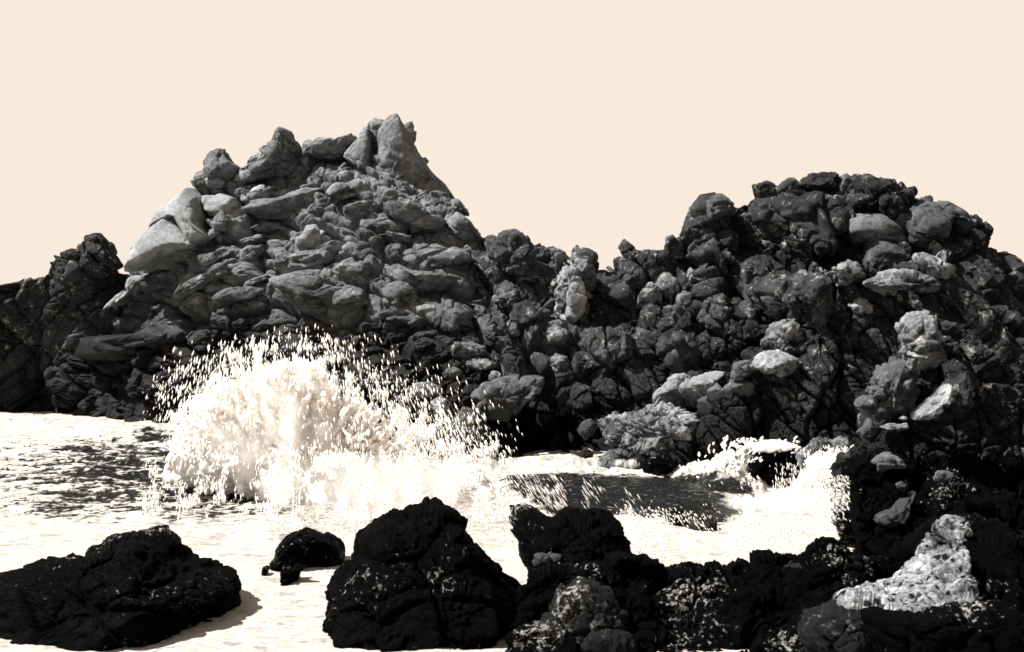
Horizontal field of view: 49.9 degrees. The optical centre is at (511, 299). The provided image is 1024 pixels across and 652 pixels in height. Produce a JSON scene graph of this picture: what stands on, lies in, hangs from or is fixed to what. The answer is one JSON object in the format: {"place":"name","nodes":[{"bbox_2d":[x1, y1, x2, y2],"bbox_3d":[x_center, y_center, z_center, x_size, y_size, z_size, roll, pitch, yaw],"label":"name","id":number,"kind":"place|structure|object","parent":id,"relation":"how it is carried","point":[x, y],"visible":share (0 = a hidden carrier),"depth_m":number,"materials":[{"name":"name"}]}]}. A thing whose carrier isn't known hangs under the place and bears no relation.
{"place":"outdoors","nodes":[
{"label":"outdoors","id":0,"kind":"place"},
{"bbox_2d":[0,411,855,651],"bbox_3d":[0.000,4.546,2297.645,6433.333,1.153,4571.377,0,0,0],"label":"sea","id":1,"kind":"structure","parent":0,"point":[69,483],"depth_m":25.84,"materials":[{"name":"liquid"}]},
{"bbox_2d":[0,525,241,651],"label":"surf rock","id":2,"kind":"object","parent":1,"relation":"in","point":[148,586],"visible":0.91,"depth_m":16.56,"materials":[{"name":"black stone"}]},
{"bbox_2d":[261,565,269,575],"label":"surf rock","id":3,"kind":"object","parent":1,"relation":"in","point":[265,570],"visible":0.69,"depth_m":19.74,"materials":[{"name":"black stone"}]},
{"bbox_2d":[280,562,306,585],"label":"surf rock","id":4,"kind":"object","parent":1,"relation":"in","point":[289,574],"visible":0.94,"depth_m":19.30,"materials":[{"name":"black stone"}]},
{"bbox_2d":[269,527,345,571],"bbox_3d":[-3.837,4.787,20.659,1.341,0.976,1.192,0,0,0],"label":"surf rock","id":5,"kind":"object","parent":1,"relation":"in","point":[309,547],"visible":0.85,"depth_m":20.28,"materials":[{"name":"black stone"}]},
{"bbox_2d":[162,372,461,499],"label":"breaking wave","id":6,"kind":"object","parent":1,"relation":"on","point":[186,474],"visible":0.2,"depth_m":27.85,"materials":[{"name":"white liquid"}]},
{"bbox_2d":[181,357,417,455],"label":"water ropes","id":7,"kind":"object","parent":6,"relation":"on","point":[382,443],"visible":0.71,"depth_m":27.05,"materials":[{"name":"white liquid"}]},
{"bbox_2d":[140,324,522,532],"bbox_3d":[-4.969,3.105,26.757,10.531,5.076,9.534,0,0,0],"label":"sea spray","id":8,"kind":"object","parent":1,"relation":"on","point":[279,495],"visible":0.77,"depth_m":26.65,"materials":[{"name":"white liquid"}]},
{"bbox_2d":[451,406,489,442],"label":"tumbled boulder","id":9,"kind":"object","parent":1,"relation":"on","point":[483,423],"visible":0.67,"depth_m":33.35,"materials":[{"name":"grey stone"}]},
{"bbox_2d":[509,502,630,577],"bbox_3d":[1.025,4.705,18.692,2.170,2.213,2.663,0,0,0],"label":"surf rock","id":10,"kind":"object","parent":1,"relation":"in","point":[570,534],"visible":0.52,"depth_m":18.54,"materials":[{"name":"black stone"}]},
{"bbox_2d":[578,447,592,458],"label":"shore boulder","id":11,"kind":"object","parent":1,"relation":"in","point":[585,453],"visible":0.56,"depth_m":33.31,"materials":[{"name":"grey stone"}]},
{"bbox_2d":[577,419,595,440],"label":"shore boulder","id":12,"kind":"object","parent":1,"relation":"in","point":[586,429],"visible":1,"depth_m":33.99,"materials":[{"name":"grey stone"}]},
{"bbox_2d":[540,576,637,651],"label":"shore boulder","id":13,"kind":"object","parent":1,"relation":"in","point":[592,615],"visible":0.93,"depth_m":15.50,"materials":[{"name":"grey stone"}]},
{"bbox_2d":[597,401,699,468],"bbox_3d":[4.011,4.212,32.587,3.361,2.392,2.748,0,0,0],"label":"slab boulder","id":14,"kind":"object","parent":1,"relation":"in","point":[633,438],"visible":0.7,"depth_m":31.64,"materials":[{"name":"grey stone"}]},
{"bbox_2d":[640,452,674,475],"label":"shore boulder","id":15,"kind":"object","parent":1,"relation":"in","point":[660,463],"visible":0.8,"depth_m":30.72,"materials":[{"name":"black stone"}]},
{"bbox_2d":[501,469,850,563],"bbox_3d":[3.410,4.217,21.299,7.242,2.180,3.414,0,0,0],"label":"pool spray","id":16,"kind":"object","parent":1,"relation":"on","point":[661,538],"visible":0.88,"depth_m":20.84,"materials":[{"name":"white liquid"}]},
{"bbox_2d":[666,510,689,523],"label":"surf rock","id":17,"kind":"object","parent":1,"relation":"on","point":[676,519],"visible":0.78,"depth_m":24.12,"materials":[{"name":"grey stone"}]},
{"bbox_2d":[687,520,716,530],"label":"surf rock","id":18,"kind":"object","parent":1,"relation":"in","point":[710,524],"visible":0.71,"depth_m":23.56,"materials":[{"name":"grey stone"}]},
{"bbox_2d":[696,435,801,478],"bbox_3d":[6.416,4.314,29.693,2.984,1.441,1.776,0,0,0],"label":"water splash","id":19,"kind":"object","parent":1,"relation":"on","point":[723,444],"depth_m":29.46,"materials":[{"name":"white liquid"}]},
{"bbox_2d":[505,510,1023,651],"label":"rock shelf","id":20,"kind":"object","parent":1,"relation":"in","point":[761,600],"visible":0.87,"depth_m":16.53,"materials":[{"name":"black stone"}]},
{"bbox_2d":[744,447,799,486],"bbox_3d":[7.015,4.655,29.676,1.700,1.379,1.429,0,0,0],"label":"surf rock","id":21,"kind":"object","parent":1,"relation":"in","point":[764,470],"visible":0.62,"depth_m":29.17,"materials":[{"name":"black stone"}]},
{"bbox_2d":[766,445,849,501],"bbox_3d":[7.819,4.426,27.652,2.617,1.940,3.320,0,0,0],"label":"wall spray","id":22,"kind":"object","parent":1,"relation":"on","point":[816,475],"depth_m":27.01,"materials":[{"name":"white liquid"}]},
{"bbox_2d":[795,436,850,477],"bbox_3d":[8.163,4.381,28.762,1.401,1.680,1.379,0,0,0],"label":"surf rock","id":23,"kind":"object","parent":1,"relation":"in","point":[818,443],"visible":0.38,"depth_m":28.41,"materials":[{"name":"grey stone"}]},
{"bbox_2d":[807,445,853,488],"bbox_3d":[8.259,4.511,27.945,1.677,1.688,1.655,0,0,0],"label":"water splash","id":24,"kind":"object","parent":1,"relation":"on","point":[832,452],"depth_m":27.63,"materials":[{"name":"white liquid"}]},
{"bbox_2d":[797,599,872,651],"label":"shore boulder","id":25,"kind":"object","parent":1,"relation":"in","point":[831,625],"visible":0.91,"depth_m":13.83,"materials":[{"name":"grey stone"}]},
{"bbox_2d":[833,515,981,612],"bbox_3d":[5.604,4.843,15.816,1.993,3.403,3.980,0,0,14],"label":"pitted boulder","id":26,"kind":"object","parent":1,"relation":"in","point":[935,570],"visible":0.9,"depth_m":15.09,"materials":[{"name":"grey stone"}]},
{"bbox_2d":[830,447,1023,558],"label":"rock wall","id":27,"kind":"structure","parent":1,"relation":"in","point":[895,497],"depth_m":21.08,"materials":[{"name":"black stone"}]},
{"bbox_2d":[860,600,1023,651],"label":"shore boulder","id":28,"kind":"object","parent":1,"relation":"in","point":[984,626],"visible":1,"depth_m":13.40,"materials":[{"name":"black stone"}]},
{"bbox_2d":[948,512,1023,613],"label":"shore boulder","id":29,"kind":"object","parent":1,"relation":"in","point":[997,564],"visible":0.44,"depth_m":15.40,"materials":[{"name":"black stone"}]},
{"bbox_2d":[0,0,1023,284],"label":"sky","id":30,"kind":"structure","parent":0,"point":[596,125],"materials":[{"name":"beige"}]},
{"bbox_2d":[591,173,1023,450],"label":"rock cliff","id":31,"kind":"structure","parent":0,"point":[710,302],"depth_m":35.71,"materials":[{"name":"black stone"}]},
{"bbox_2d":[606,266,617,274],"bbox_3d":[3.613,-1.058,39.496,0.480,0.354,0.329,0,0,0],"label":"rock splinter","id":32,"kind":"object","parent":31,"relation":"on","point":[612,271],"visible":0.98,"depth_m":39.40,"materials":[{"name":"grey stone"}]},
{"bbox_2d":[618,239,638,262],"bbox_3d":[4.126,-1.704,38.770,0.735,0.908,1.063,0,0,0],"label":"skyline tooth","id":33,"kind":"object","parent":31,"relation":"on","point":[627,249],"visible":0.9,"depth_m":38.53},
{"bbox_2d":[664,235,683,259],"bbox_3d":[5.614,-1.822,38.243,0.709,0.896,0.954,0,0,0],"label":"skyline tooth","id":34,"kind":"object","parent":31,"relation":"on","point":[673,247],"visible":0.91,"depth_m":37.87},
{"bbox_2d":[652,371,725,408],"bbox_3d":[5.572,2.907,34.745,2.282,1.366,1.833,0,0,0],"label":"slab boulder","id":35,"kind":"object","parent":31,"relation":"on","point":[682,390],"visible":0.81,"depth_m":34.07,"materials":[{"name":"grey stone"}]},
{"bbox_2d":[690,228,717,238],"bbox_3d":[6.508,-2.293,37.588,1.079,0.789,1.150,0,0,0],"label":"skyline tooth","id":36,"kind":"object","parent":31,"relation":"on","point":[696,233],"visible":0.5,"depth_m":37.12},
{"bbox_2d":[706,193,735,220],"bbox_3d":[7.101,-3.097,37.292,1.128,0.992,1.362,0,0,0],"label":"skyline tooth","id":37,"kind":"object","parent":31,"relation":"on","point":[720,205],"visible":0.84,"depth_m":36.76},
{"bbox_2d":[752,180,777,198],"bbox_3d":[8.771,-3.655,37.538,1.129,0.817,1.067,0,0,0],"label":"skyline tooth","id":38,"kind":"object","parent":31,"relation":"on","point":[764,189],"visible":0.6,"depth_m":37.12},
{"bbox_2d":[799,172,838,191],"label":"skyline boulder","id":39,"kind":"object","parent":31,"relation":"on","point":[819,181],"visible":0.91,"depth_m":36.52,"materials":[{"name":"grey stone"}]},
{"bbox_2d":[832,173,855,198],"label":"skyline boulder","id":40,"kind":"object","parent":31,"relation":"on","point":[846,190],"visible":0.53,"depth_m":36.26,"materials":[{"name":"grey stone"}]},
{"label":"sea bed","id":41,"kind":"structure","parent":0,"visible":0},
{"bbox_2d":[0,240,168,419],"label":"rock outcrop","id":42,"kind":"object","parent":41,"relation":"on","point":[53,316],"visible":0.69,"depth_m":48.67,"materials":[{"name":"black stone"}]},
{"bbox_2d":[84,233,123,269],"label":"leaning block","id":43,"kind":"structure","parent":42,"relation":"on","point":[97,246],"depth_m":47.95,"materials":[{"name":"black stone"}]},
{"bbox_2d":[43,113,508,456],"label":"rock crag","id":44,"kind":"structure","parent":41,"relation":"on","point":[376,233],"depth_m":42.98,"materials":[{"name":"grey stone"}]},
{"bbox_2d":[190,176,205,187],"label":"ledge boulder","id":45,"kind":"object","parent":44,"relation":"on","point":[197,182],"visible":0.84,"depth_m":46.78,"materials":[{"name":"grey stone"}]},
{"bbox_2d":[197,185,210,194],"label":"ledge boulder","id":46,"kind":"object","parent":44,"relation":"on","point":[204,190],"visible":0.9,"depth_m":46.93,"materials":[{"name":"grey stone"}]},
{"bbox_2d":[205,177,226,188],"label":"ledge boulder","id":47,"kind":"object","parent":44,"relation":"on","point":[215,183],"visible":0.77,"depth_m":46.48,"materials":[{"name":"grey stone"}]},
{"bbox_2d":[203,148,240,181],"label":"skyline block","id":48,"kind":"structure","parent":44,"relation":"on","point":[218,163],"depth_m":46.19,"materials":[{"name":"grey stone"}]},
{"bbox_2d":[224,318,232,324],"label":"round cobble","id":49,"kind":"object","parent":44,"relation":"on","point":[228,321],"visible":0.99,"depth_m":42.41,"materials":[{"name":"grey stone"}]},
{"bbox_2d":[222,330,235,336],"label":"round cobble","id":50,"kind":"object","parent":44,"relation":"on","point":[227,333],"visible":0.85,"depth_m":42.42,"materials":[{"name":"black stone"}]},
{"bbox_2d":[232,318,250,329],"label":"round cobble","id":51,"kind":"object","parent":44,"relation":"on","point":[241,324],"visible":1,"depth_m":42.12,"materials":[{"name":"black stone"}]},
{"bbox_2d":[234,172,248,185],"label":"ledge boulder","id":52,"kind":"object","parent":44,"relation":"on","point":[238,180],"visible":0.51,"depth_m":46.23,"materials":[{"name":"grey stone"}]},
{"bbox_2d":[246,333,275,344],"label":"round cobble","id":53,"kind":"object","parent":44,"relation":"on","point":[261,336],"visible":0.78,"depth_m":40.94,"materials":[{"name":"grey stone"}]},
{"bbox_2d":[254,319,271,331],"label":"round cobble","id":54,"kind":"object","parent":44,"relation":"on","point":[263,325],"visible":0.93,"depth_m":41.51,"materials":[{"name":"grey stone"}]},
{"bbox_2d":[238,126,312,186],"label":"skyline block","id":55,"kind":"structure","parent":44,"relation":"on","point":[281,152],"depth_m":45.70,"materials":[{"name":"grey stone"}]},
{"bbox_2d":[287,173,296,178],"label":"ledge boulder","id":56,"kind":"object","parent":44,"relation":"on","point":[291,176],"visible":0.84,"depth_m":46.37,"materials":[{"name":"grey stone"}]},
{"bbox_2d":[315,167,325,177],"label":"ledge boulder","id":57,"kind":"object","parent":44,"relation":"on","point":[320,172],"visible":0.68,"depth_m":45.12,"materials":[{"name":"grey stone"}]},
{"bbox_2d":[301,133,356,161],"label":"skyline block","id":58,"kind":"structure","parent":44,"relation":"on","point":[326,148],"depth_m":45.41,"materials":[{"name":"grey stone"}]},
{"bbox_2d":[405,381,443,398],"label":"tumbled boulder","id":59,"kind":"object","parent":44,"relation":"on","point":[418,393],"visible":0.89,"depth_m":34.83,"materials":[{"name":"grey stone"}]},
{"bbox_2d":[430,396,456,416],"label":"tumbled boulder","id":60,"kind":"object","parent":44,"relation":"on","point":[446,403],"visible":0.79,"depth_m":34.25,"materials":[{"name":"grey stone"}]},
{"bbox_2d":[451,341,485,358],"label":"tumbled boulder","id":61,"kind":"object","parent":44,"relation":"on","point":[465,349],"visible":0.94,"depth_m":36.43,"materials":[{"name":"grey stone"}]},
{"bbox_2d":[322,496,521,651],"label":"surf rock","id":62,"kind":"object","parent":41,"relation":"on","point":[427,572],"visible":0.92,"depth_m":16.15,"materials":[{"name":"black stone"}]},
{"bbox_2d":[431,228,659,460],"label":"rock ridge","id":63,"kind":"object","parent":41,"relation":"on","point":[526,285],"visible":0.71,"depth_m":37.62,"materials":[{"name":"black stone"}]},
{"bbox_2d":[445,367,462,378],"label":"tumbled boulder","id":64,"kind":"object","parent":63,"relation":"on","point":[454,372],"visible":0.97,"depth_m":35.72,"materials":[{"name":"grey stone"}]},
{"bbox_2d":[466,356,497,371],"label":"tumbled boulder","id":65,"kind":"object","parent":63,"relation":"on","point":[478,364],"visible":1,"depth_m":36.15,"materials":[{"name":"grey stone"}]},
{"bbox_2d":[470,374,544,421],"bbox_3d":[-0.142,3.093,34.871,2.351,1.457,1.798,0,0,0],"label":"tumbled boulder","id":66,"kind":"object","parent":63,"relation":"on","point":[512,394],"visible":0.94,"depth_m":34.22,"materials":[{"name":"grey stone"}]},
{"bbox_2d":[506,320,520,338],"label":"tumbled boulder","id":67,"kind":"object","parent":63,"relation":"on","point":[513,329],"visible":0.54,"depth_m":37.77,"materials":[{"name":"grey stone"}]},
{"bbox_2d":[542,319,570,346],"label":"tumbled boulder","id":68,"kind":"object","parent":63,"relation":"on","point":[557,332],"visible":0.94,"depth_m":37.43,"materials":[{"name":"grey stone"}]},
{"bbox_2d":[550,248,568,270],"bbox_3d":[1.712,-1.457,39.568,0.704,0.846,0.826,0,0,0],"label":"rock spire","id":69,"kind":"object","parent":63,"relation":"on","point":[559,257],"visible":1,"depth_m":39.27,"materials":[{"name":"grey stone"}]},
{"bbox_2d":[549,352,570,373],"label":"tumbled boulder","id":70,"kind":"object","parent":63,"relation":"on","point":[559,362],"visible":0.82,"depth_m":37.03,"materials":[{"name":"grey stone"}]},
{"bbox_2d":[565,276,586,322],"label":"upright slab","id":71,"kind":"structure","parent":63,"relation":"on","point":[576,299],"depth_m":37.77,"materials":[{"name":"grey stone"}]},
{"bbox_2d":[664,250,1023,468],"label":"rock buttress","id":72,"kind":"object","parent":41,"relation":"on","point":[827,345],"visible":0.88,"depth_m":30.80,"materials":[{"name":"black stone"}]},
{"bbox_2d":[697,382,721,403],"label":"slab boulder","id":73,"kind":"object","parent":72,"relation":"on","point":[717,386],"visible":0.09,"depth_m":33.62,"materials":[{"name":"grey stone"}]},
{"bbox_2d":[827,310,1023,489],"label":"rock shoulder","id":74,"kind":"object","parent":41,"relation":"on","point":[976,408],"visible":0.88,"depth_m":22.84},
{"bbox_2d":[880,423,908,430],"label":"flat stone","id":75,"kind":"object","parent":74,"relation":"on","point":[895,427],"visible":1,"depth_m":21.97,"materials":[{"name":"grey stone"}]},
{"bbox_2d":[942,358,966,379],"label":"shoulder boulder","id":76,"kind":"object","parent":74,"relation":"on","point":[953,368],"visible":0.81,"depth_m":21.71,"materials":[{"name":"grey stone"}]}
]}

